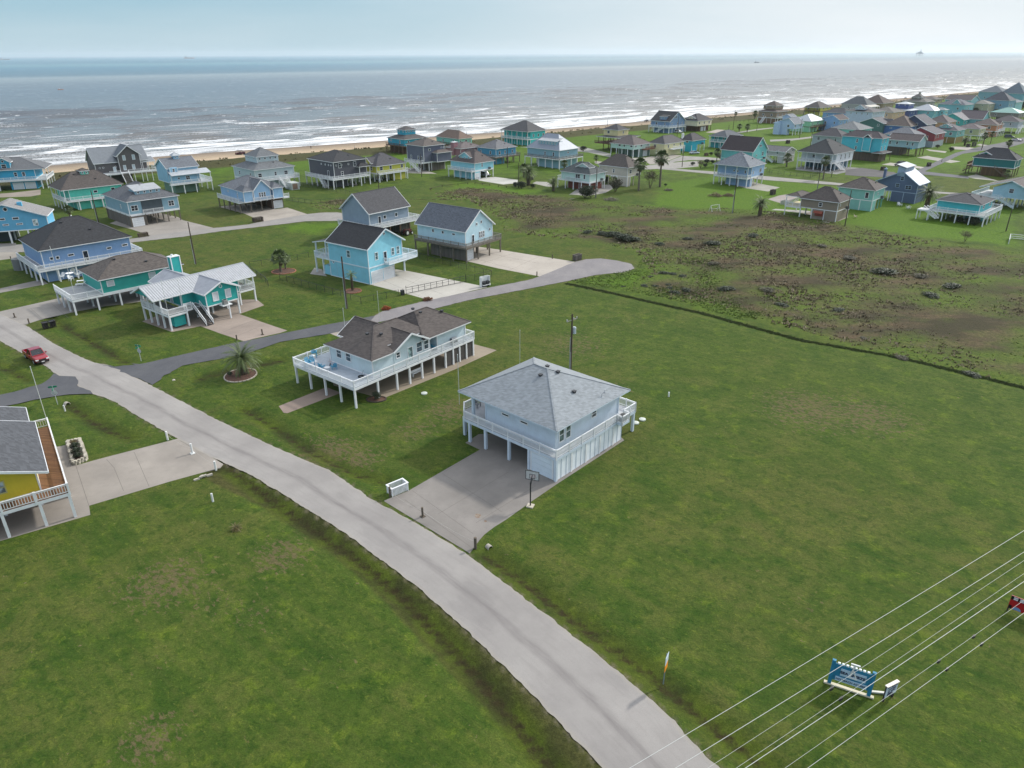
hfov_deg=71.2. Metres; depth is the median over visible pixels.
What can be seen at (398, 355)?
window
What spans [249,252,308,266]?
chain link fence
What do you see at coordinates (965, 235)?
tree
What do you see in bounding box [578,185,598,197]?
shrub
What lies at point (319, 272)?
driveway
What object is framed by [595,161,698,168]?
side street
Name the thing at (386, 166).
house
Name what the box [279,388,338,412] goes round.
driveway
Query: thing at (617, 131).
house
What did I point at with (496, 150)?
house
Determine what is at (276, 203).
garage door
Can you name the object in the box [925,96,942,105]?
house
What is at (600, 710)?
road
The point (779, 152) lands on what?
house
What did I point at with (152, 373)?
side street
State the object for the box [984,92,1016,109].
house
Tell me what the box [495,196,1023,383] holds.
green weeds
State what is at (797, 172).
chain link fence
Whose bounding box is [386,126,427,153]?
house
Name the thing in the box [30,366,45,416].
flagpole
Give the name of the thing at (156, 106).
sea
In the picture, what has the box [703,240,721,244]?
shrub
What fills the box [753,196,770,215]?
date palm
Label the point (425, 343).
window
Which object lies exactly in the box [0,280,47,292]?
driveway
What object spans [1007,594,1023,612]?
banner sign
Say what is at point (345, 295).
utility pole
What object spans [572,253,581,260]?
bin rack
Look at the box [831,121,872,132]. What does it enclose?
house
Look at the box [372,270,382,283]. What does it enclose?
garage door
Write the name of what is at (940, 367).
uncut grass
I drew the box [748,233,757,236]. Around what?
shrub
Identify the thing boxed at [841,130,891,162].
house
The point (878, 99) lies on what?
house
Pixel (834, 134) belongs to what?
house
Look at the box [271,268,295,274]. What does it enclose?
garden bed
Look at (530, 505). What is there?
basketball hoop
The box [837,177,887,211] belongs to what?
house
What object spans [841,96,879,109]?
house
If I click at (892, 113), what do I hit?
house
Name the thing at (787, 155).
cabbage palm
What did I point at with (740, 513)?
ground
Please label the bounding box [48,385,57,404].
street sign
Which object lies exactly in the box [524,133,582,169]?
house
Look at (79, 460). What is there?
stone planter
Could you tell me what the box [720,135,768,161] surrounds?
house
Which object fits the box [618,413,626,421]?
air conditioner
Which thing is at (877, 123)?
house
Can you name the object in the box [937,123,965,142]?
house
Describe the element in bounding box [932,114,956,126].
house
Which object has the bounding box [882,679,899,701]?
notice sign
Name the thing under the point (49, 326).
bin rack
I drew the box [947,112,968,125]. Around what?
house
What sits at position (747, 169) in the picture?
house
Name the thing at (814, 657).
power line
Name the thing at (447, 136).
house
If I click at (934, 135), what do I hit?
house
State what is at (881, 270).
shrub
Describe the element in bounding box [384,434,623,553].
driveway
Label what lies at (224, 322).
driveway
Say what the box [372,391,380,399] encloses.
round shrub
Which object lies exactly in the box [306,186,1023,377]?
wild grass
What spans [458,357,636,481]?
house
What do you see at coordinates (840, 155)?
house
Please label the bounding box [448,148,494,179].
house
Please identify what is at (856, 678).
subdivision sign
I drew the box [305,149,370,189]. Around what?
house
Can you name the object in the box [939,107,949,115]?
house
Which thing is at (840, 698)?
power line
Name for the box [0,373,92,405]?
side street
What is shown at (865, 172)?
driveway
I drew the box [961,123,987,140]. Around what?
house
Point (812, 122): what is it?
house
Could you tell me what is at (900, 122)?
house
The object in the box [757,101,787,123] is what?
house
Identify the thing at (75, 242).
house
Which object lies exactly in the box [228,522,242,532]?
spiky plant
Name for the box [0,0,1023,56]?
sky
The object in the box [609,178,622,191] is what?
shrub
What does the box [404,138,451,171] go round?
house
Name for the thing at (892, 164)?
driveway
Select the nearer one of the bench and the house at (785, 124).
the bench
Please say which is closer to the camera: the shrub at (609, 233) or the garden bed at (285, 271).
the garden bed at (285, 271)
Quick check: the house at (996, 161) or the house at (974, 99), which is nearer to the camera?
the house at (996, 161)
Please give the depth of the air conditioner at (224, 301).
124.44 m
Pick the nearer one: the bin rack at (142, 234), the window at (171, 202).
the bin rack at (142, 234)
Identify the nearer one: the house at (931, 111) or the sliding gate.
the sliding gate
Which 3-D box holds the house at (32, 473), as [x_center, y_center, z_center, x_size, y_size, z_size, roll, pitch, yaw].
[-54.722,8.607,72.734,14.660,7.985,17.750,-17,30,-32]
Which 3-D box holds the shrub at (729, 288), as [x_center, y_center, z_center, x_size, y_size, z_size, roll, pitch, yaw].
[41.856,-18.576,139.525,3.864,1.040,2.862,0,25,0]
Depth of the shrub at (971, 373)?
102.06 m
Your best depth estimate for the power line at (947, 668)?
44.15 m
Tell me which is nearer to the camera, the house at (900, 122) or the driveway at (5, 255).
the driveway at (5, 255)
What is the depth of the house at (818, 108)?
525.55 m
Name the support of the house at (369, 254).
on the ground at (740, 513)
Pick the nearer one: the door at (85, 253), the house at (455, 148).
the door at (85, 253)
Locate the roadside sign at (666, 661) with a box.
[663,652,668,683]
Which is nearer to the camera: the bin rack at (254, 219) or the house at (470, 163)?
the bin rack at (254, 219)
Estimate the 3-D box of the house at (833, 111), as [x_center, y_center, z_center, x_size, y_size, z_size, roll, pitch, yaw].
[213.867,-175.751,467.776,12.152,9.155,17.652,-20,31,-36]
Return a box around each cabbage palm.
[63,205,73,215]
[270,249,287,271]
[279,253,290,268]
[519,163,527,177]
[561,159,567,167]
[745,124,750,130]
[783,153,791,166]
[1003,170,1011,179]
[1006,139,1013,148]
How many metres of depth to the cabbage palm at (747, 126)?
413.52 m
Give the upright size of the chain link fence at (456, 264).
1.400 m
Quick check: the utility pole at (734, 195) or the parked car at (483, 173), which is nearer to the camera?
the utility pole at (734, 195)
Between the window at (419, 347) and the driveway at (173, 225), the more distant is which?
the driveway at (173, 225)
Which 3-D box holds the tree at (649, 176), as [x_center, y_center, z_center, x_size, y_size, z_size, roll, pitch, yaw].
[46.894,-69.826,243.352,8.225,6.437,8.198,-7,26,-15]
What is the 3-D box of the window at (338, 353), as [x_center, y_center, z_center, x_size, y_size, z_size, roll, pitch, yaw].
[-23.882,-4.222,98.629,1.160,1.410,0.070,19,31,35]
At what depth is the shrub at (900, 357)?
107.66 m
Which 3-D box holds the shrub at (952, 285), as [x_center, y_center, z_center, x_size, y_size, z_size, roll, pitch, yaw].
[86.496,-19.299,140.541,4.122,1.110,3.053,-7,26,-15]
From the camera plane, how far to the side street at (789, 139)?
380.34 m
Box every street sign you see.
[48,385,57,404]
[135,345,140,358]
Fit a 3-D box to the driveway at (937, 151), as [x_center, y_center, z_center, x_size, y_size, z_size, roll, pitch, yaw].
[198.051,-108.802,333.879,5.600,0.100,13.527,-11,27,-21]
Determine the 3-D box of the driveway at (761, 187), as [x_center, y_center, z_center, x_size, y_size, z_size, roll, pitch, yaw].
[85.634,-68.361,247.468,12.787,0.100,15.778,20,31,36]
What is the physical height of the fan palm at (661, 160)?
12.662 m
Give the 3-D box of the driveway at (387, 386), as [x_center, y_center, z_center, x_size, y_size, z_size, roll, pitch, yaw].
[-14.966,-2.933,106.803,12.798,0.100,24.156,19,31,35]
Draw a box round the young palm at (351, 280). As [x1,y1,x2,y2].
[346,270,355,289]
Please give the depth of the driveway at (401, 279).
143.08 m
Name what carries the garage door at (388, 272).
in the house at (369, 254)
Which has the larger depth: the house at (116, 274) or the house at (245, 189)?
the house at (245, 189)
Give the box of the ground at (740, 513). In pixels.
[0,91,1023,767]
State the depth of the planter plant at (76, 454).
81.44 m
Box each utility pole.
[90,190,98,221]
[187,222,196,263]
[341,256,347,308]
[567,314,577,369]
[732,175,737,212]
[844,190,851,225]
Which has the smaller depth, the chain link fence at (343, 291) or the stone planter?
the stone planter
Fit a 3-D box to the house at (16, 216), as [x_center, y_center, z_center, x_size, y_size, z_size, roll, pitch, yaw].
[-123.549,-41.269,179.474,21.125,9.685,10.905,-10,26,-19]
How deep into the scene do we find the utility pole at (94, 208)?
196.28 m
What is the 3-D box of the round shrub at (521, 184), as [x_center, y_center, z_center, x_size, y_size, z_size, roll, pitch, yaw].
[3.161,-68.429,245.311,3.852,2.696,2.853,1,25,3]
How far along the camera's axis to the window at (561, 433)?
77.28 m
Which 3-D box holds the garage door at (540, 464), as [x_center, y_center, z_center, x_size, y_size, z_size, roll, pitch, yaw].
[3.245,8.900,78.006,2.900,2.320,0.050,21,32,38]
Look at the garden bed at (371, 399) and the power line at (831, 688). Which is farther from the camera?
the garden bed at (371, 399)
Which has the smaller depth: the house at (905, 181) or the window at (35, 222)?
the window at (35, 222)
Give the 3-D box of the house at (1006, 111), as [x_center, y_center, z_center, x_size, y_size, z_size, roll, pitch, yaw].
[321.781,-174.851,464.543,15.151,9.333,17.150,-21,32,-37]
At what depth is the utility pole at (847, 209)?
188.10 m
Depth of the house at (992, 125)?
388.55 m
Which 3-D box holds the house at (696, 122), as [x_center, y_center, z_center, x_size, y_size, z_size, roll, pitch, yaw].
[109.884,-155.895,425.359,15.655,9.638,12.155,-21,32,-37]
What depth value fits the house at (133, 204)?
195.26 m
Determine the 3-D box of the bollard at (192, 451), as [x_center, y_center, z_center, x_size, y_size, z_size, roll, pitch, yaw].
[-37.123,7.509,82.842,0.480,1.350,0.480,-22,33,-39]
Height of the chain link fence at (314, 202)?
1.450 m
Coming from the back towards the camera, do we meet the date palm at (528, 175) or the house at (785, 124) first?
the house at (785, 124)
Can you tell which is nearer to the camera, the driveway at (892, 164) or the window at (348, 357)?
the window at (348, 357)
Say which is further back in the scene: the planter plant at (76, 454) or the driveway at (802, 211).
the driveway at (802, 211)
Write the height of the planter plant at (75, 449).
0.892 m
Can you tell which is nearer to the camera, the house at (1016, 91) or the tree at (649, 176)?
the tree at (649, 176)
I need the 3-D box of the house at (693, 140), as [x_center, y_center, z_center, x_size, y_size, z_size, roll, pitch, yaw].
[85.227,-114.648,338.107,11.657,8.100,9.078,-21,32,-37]
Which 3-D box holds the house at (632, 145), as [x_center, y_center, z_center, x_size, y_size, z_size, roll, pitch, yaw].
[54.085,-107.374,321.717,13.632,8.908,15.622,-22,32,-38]
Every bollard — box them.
[189,443,194,454]
[420,507,425,517]
[474,537,476,549]
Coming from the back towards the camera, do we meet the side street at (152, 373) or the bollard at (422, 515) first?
the side street at (152, 373)
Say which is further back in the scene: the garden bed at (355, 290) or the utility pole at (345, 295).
the garden bed at (355, 290)
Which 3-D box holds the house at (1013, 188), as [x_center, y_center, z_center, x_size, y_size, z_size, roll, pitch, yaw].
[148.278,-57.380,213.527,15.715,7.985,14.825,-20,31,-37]
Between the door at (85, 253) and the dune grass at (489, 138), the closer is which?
the door at (85, 253)
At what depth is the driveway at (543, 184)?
254.83 m
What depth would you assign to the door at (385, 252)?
145.16 m
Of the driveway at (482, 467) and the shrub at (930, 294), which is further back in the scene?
the shrub at (930, 294)
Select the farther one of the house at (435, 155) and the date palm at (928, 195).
the house at (435, 155)
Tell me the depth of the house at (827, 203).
196.72 m
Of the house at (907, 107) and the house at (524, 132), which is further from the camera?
the house at (907, 107)
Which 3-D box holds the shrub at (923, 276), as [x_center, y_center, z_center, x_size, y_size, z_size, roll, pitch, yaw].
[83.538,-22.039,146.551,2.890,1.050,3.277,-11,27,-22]
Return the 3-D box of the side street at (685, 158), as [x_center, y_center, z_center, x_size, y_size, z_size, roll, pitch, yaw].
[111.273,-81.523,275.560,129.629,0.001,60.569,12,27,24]
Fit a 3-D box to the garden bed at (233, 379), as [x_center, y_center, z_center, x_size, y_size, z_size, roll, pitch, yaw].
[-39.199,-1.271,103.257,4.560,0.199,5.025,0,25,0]
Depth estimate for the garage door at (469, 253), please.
160.23 m
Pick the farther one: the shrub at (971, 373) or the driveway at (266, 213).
the driveway at (266, 213)
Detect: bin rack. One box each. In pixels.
[41,319,56,329]
[137,232,148,237]
[252,216,263,222]
[386,478,408,496]
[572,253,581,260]
[770,189,776,194]
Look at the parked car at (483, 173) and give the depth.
269.39 m
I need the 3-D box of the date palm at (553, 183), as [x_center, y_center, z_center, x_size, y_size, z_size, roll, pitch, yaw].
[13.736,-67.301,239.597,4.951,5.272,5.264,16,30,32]
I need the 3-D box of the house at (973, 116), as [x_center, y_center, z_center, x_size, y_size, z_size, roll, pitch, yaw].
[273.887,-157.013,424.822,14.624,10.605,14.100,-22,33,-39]
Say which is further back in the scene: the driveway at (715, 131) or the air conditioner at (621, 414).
the driveway at (715, 131)
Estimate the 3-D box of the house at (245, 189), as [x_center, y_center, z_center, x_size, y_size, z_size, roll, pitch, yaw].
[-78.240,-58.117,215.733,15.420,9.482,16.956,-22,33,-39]
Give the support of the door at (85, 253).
in the house at (75, 242)
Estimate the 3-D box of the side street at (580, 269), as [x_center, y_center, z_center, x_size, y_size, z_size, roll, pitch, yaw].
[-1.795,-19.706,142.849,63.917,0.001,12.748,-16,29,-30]
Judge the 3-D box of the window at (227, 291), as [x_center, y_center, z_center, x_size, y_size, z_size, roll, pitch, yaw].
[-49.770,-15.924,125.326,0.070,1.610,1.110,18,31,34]
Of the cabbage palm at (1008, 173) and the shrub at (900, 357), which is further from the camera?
the cabbage palm at (1008, 173)
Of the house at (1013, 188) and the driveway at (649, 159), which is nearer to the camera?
the house at (1013, 188)
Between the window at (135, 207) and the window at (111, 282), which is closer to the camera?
the window at (111, 282)
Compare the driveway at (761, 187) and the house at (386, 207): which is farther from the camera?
the driveway at (761, 187)
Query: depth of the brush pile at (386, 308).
129.44 m
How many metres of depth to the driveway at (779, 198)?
226.66 m
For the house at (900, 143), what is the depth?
318.64 m
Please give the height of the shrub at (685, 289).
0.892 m
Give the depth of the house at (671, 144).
323.55 m
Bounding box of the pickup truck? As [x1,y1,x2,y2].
[22,346,48,364]
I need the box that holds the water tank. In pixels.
[11,257,28,270]
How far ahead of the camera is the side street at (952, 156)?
315.63 m
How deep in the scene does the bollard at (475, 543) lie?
66.58 m
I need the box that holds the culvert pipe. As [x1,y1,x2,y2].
[193,473,212,480]
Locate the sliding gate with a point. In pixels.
(402, 292)
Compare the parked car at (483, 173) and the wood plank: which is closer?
the wood plank
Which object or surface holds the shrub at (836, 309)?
on the ground at (740, 513)
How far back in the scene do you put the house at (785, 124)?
401.53 m
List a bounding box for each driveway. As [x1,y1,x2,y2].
[0,189,40,196]
[0,243,18,259]
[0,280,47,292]
[0,290,148,324]
[0,439,222,540]
[111,213,211,235]
[142,299,286,340]
[221,204,304,220]
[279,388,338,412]
[310,268,325,275]
[333,344,495,396]
[371,269,485,299]
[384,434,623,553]
[406,168,435,173]
[468,247,572,275]
[478,177,517,183]
[525,146,610,156]
[534,182,551,186]
[569,184,612,198]
[644,155,681,164]
[707,129,732,132]
[739,182,779,190]
[768,194,796,202]
[773,209,840,222]
[795,166,855,173]
[845,168,895,176]
[882,163,922,168]
[917,156,960,162]
[926,149,946,152]
[954,147,971,149]
[968,175,996,180]
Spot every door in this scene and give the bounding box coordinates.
[13,183,23,189]
[25,182,35,188]
[82,250,89,260]
[133,218,143,226]
[274,200,282,207]
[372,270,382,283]
[383,251,387,261]
[384,266,394,279]
[407,346,413,361]
[467,249,472,260]
[531,452,551,478]
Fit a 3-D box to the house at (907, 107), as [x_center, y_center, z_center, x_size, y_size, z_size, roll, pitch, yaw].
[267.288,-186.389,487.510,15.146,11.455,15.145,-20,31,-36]
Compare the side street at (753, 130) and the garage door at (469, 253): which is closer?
the garage door at (469, 253)
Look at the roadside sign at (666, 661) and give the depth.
51.67 m
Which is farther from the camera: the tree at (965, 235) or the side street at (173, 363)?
the tree at (965, 235)
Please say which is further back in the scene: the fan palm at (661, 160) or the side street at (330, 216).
the fan palm at (661, 160)
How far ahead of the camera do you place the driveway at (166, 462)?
78.60 m
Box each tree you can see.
[640,170,660,187]
[960,231,972,240]
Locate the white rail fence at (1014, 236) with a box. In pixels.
[1008,234,1023,243]
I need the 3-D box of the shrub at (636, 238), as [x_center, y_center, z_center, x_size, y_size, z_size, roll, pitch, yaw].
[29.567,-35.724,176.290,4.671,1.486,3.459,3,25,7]
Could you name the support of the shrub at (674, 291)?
on the ground at (740, 513)
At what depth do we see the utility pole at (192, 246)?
156.89 m
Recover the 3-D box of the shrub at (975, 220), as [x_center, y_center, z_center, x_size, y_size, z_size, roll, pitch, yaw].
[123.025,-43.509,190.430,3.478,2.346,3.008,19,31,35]
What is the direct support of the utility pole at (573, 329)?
on the ground at (740, 513)
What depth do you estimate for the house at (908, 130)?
343.40 m
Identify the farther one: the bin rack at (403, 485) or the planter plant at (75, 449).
the planter plant at (75, 449)
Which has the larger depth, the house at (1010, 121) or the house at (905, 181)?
the house at (1010, 121)
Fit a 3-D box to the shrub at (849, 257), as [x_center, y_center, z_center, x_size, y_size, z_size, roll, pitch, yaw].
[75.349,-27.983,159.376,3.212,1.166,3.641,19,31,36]
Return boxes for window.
[0,480,7,494]
[32,219,38,225]
[106,280,114,286]
[130,205,138,210]
[148,271,155,278]
[168,200,174,205]
[212,291,218,301]
[224,288,231,297]
[336,350,341,358]
[345,353,351,362]
[396,351,400,358]
[416,341,422,352]
[423,340,429,349]
[558,429,564,443]
[565,425,570,439]
[591,410,596,418]
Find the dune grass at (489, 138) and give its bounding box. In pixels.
[5,93,975,182]
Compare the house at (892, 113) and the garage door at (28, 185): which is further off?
the house at (892, 113)
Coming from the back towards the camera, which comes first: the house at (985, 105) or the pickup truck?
the house at (985, 105)
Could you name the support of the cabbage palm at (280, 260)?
on the garden bed at (285, 271)
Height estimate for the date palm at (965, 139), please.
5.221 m
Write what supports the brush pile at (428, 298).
on the ground at (740, 513)
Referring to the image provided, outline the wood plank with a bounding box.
[872,690,883,693]
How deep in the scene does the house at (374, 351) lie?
99.11 m
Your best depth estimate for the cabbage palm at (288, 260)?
153.56 m
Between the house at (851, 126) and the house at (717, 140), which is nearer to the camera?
the house at (717, 140)
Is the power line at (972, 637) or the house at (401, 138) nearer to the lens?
the power line at (972, 637)
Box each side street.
[0,212,342,251]
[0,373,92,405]
[104,359,170,384]
[132,316,373,371]
[372,258,633,321]
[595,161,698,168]
[644,156,1001,197]
[737,128,770,132]
[770,136,812,141]
[918,137,1023,178]
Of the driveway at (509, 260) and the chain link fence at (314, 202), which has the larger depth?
the chain link fence at (314, 202)
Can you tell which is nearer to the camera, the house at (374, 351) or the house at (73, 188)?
the house at (374, 351)
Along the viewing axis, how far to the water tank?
153.87 m
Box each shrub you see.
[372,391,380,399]
[516,181,525,188]
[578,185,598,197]
[603,231,621,236]
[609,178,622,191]
[612,233,632,241]
[625,236,640,240]
[668,290,680,293]
[681,287,690,292]
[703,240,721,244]
[716,285,734,290]
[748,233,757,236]
[759,287,774,292]
[776,302,788,306]
[832,307,845,311]
[844,255,856,259]
[870,267,898,274]
[896,355,908,360]
[914,273,928,278]
[921,291,939,298]
[942,282,961,288]
[961,370,980,377]
[967,217,981,224]
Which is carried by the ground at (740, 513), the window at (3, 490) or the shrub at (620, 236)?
the shrub at (620, 236)
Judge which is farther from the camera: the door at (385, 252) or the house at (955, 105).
the house at (955, 105)
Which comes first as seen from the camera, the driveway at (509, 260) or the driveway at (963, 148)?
the driveway at (509, 260)
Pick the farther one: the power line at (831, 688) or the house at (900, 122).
the house at (900, 122)
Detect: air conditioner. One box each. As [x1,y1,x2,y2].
[222,299,227,304]
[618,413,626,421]
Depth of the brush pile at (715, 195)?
230.03 m
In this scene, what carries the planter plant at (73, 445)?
in the stone planter
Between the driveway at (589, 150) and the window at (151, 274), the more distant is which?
the driveway at (589, 150)
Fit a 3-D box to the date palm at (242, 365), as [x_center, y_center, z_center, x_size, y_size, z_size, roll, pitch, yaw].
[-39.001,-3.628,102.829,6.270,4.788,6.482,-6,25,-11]
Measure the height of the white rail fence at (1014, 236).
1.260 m
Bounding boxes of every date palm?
[220,340,262,378]
[519,165,536,185]
[546,177,558,190]
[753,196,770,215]
[915,182,943,207]
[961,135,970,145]
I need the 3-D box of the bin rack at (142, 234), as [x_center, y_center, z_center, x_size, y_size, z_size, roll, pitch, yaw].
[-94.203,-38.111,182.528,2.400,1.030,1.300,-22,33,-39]
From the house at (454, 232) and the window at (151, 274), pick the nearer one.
the window at (151, 274)
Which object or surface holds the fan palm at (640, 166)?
on the ground at (740, 513)
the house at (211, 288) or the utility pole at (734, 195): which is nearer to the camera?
the house at (211, 288)
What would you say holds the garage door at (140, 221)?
in the house at (133, 204)
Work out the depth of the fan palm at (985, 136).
340.01 m
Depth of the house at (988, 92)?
636.65 m
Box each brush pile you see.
[381,305,390,310]
[422,296,432,300]
[603,197,617,200]
[707,192,721,196]
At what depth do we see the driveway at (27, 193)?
239.41 m
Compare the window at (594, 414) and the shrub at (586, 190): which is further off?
the shrub at (586, 190)
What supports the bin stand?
on the ground at (740, 513)
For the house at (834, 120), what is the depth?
418.78 m
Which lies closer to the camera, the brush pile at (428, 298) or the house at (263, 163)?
the brush pile at (428, 298)
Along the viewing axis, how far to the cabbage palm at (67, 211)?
202.76 m
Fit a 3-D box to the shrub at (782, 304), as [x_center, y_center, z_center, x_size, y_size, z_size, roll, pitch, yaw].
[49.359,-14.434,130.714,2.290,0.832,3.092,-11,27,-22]
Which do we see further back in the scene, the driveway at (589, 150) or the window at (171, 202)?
the driveway at (589, 150)
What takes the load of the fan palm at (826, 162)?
on the ground at (740, 513)
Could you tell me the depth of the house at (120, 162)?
258.69 m
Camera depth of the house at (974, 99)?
546.61 m
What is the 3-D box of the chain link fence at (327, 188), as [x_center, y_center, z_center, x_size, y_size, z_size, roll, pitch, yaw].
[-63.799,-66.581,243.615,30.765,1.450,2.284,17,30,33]
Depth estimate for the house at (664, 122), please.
415.16 m
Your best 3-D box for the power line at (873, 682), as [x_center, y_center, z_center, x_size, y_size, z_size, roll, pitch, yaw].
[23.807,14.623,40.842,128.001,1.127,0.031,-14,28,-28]
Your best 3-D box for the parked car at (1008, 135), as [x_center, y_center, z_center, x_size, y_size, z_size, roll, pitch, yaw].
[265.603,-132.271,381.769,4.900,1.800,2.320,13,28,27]
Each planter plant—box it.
[69,442,80,447]
[70,447,81,452]
[72,452,83,457]
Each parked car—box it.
[481,171,490,176]
[1004,134,1014,137]
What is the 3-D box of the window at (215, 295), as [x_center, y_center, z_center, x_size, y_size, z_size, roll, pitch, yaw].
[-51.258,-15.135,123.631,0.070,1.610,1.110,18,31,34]
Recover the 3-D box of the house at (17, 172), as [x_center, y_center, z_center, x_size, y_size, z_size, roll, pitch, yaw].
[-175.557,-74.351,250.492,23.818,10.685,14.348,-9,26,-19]
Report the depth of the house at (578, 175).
241.38 m
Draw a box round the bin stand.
[479,275,489,286]
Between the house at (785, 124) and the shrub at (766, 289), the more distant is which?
the house at (785, 124)
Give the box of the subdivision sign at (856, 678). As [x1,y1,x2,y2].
[824,658,876,698]
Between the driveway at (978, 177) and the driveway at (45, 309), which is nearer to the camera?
the driveway at (45, 309)
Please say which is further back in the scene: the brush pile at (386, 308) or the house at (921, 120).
the house at (921, 120)
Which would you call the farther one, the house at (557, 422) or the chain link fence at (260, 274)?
the chain link fence at (260, 274)
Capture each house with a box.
[0,156,54,190]
[0,198,71,242]
[0,406,76,537]
[16,215,142,284]
[47,168,123,209]
[53,251,183,314]
[85,143,156,183]
[101,181,181,226]
[130,254,256,330]
[154,152,213,193]
[217,175,288,213]
[231,147,299,189]
[292,307,474,408]
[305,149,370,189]
[313,221,417,284]
[338,186,419,234]
[359,152,407,182]
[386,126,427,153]
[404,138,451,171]
[414,202,500,262]
[435,129,472,148]
[444,141,478,157]
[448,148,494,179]
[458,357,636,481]
[476,139,519,164]
[500,120,545,145]
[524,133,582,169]
[557,161,607,189]
[594,124,644,149]
[598,153,640,186]
[610,135,655,157]
[648,110,685,133]
[650,134,685,155]
[680,132,705,151]
[684,113,712,131]
[708,130,742,147]
[713,152,766,187]
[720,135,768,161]
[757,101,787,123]
[766,145,795,163]
[773,113,803,134]
[784,186,852,221]
[790,114,825,131]
[796,138,855,171]
[803,101,830,115]
[811,128,846,144]
[818,114,848,129]
[822,108,847,117]
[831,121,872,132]
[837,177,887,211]
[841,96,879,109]
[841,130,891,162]
[845,104,885,122]
[859,116,893,132]
[868,94,894,108]
[876,162,930,203]
[879,106,904,118]
[883,115,917,133]
[884,127,925,148]
[886,133,927,156]
[895,102,917,116]
[902,91,936,107]
[909,114,936,128]
[912,104,939,118]
[915,125,946,147]
[915,192,1002,226]
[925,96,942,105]
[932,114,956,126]
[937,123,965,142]
[938,98,973,114]
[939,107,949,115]
[944,94,979,107]
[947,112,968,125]
[961,110,989,123]
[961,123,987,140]
[962,147,1023,177]
[971,177,1023,208]
[974,100,995,111]
[974,118,1004,136]
[978,85,1005,100]
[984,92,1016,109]
[990,107,1023,118]
[994,115,1023,133]
[1003,82,1023,100]
[1014,98,1023,109]
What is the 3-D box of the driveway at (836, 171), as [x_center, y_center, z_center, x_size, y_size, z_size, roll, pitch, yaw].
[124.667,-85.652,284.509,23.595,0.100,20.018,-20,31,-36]
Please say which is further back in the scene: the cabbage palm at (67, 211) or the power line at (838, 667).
the cabbage palm at (67, 211)
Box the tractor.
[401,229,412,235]
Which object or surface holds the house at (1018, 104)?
on the ground at (740, 513)
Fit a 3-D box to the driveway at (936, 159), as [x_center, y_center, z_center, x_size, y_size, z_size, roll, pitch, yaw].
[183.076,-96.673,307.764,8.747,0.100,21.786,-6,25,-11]
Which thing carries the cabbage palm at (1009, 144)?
on the ground at (740, 513)
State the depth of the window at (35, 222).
176.84 m
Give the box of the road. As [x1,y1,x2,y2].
[0,314,719,767]
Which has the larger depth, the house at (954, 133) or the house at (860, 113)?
the house at (860, 113)
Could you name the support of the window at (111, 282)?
in the house at (116, 274)
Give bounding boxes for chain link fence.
[245,264,268,285]
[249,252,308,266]
[279,274,398,302]
[289,196,348,203]
[301,182,354,193]
[415,253,491,281]
[767,169,819,176]
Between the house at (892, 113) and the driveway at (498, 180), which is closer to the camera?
the driveway at (498, 180)
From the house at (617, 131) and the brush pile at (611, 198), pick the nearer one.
the brush pile at (611, 198)
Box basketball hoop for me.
[525,470,538,508]
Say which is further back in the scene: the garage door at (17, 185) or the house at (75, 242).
the garage door at (17, 185)
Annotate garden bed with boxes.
[223,368,256,382]
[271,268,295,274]
[346,288,361,293]
[366,396,386,402]
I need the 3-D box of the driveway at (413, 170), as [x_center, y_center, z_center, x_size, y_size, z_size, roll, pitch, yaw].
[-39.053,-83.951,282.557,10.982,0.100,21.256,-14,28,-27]
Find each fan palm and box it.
[633,157,647,190]
[652,150,669,186]
[713,149,721,166]
[820,155,831,179]
[981,132,989,147]
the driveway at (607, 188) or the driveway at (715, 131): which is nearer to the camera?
the driveway at (607, 188)
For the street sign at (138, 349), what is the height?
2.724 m
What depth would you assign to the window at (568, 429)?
78.00 m
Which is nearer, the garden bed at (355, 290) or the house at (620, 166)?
the garden bed at (355, 290)
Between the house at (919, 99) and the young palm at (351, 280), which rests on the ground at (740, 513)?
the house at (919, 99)
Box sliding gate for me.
[400,274,465,295]
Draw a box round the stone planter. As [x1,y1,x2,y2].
[65,437,87,464]
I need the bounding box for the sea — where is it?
[0,52,1023,165]
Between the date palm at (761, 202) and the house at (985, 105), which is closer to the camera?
the date palm at (761, 202)
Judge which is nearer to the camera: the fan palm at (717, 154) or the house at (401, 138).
the fan palm at (717, 154)
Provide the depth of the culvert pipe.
78.18 m
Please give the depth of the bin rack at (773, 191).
232.30 m
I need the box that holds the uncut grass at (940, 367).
[563,282,1023,388]
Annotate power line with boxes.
[630,531,1022,767]
[676,552,1023,767]
[708,561,1022,767]
[738,574,1022,766]
[746,581,1023,767]
[787,600,1023,766]
[808,613,1023,767]
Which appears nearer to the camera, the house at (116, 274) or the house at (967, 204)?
the house at (116, 274)
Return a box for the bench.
[411,367,420,376]
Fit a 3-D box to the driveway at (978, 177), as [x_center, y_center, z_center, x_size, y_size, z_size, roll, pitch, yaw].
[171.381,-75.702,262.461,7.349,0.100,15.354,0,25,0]
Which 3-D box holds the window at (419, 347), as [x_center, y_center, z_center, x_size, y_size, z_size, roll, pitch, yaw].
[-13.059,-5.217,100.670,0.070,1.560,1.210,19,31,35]
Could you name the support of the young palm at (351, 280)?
on the garden bed at (355, 290)
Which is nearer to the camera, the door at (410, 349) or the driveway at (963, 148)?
the door at (410, 349)

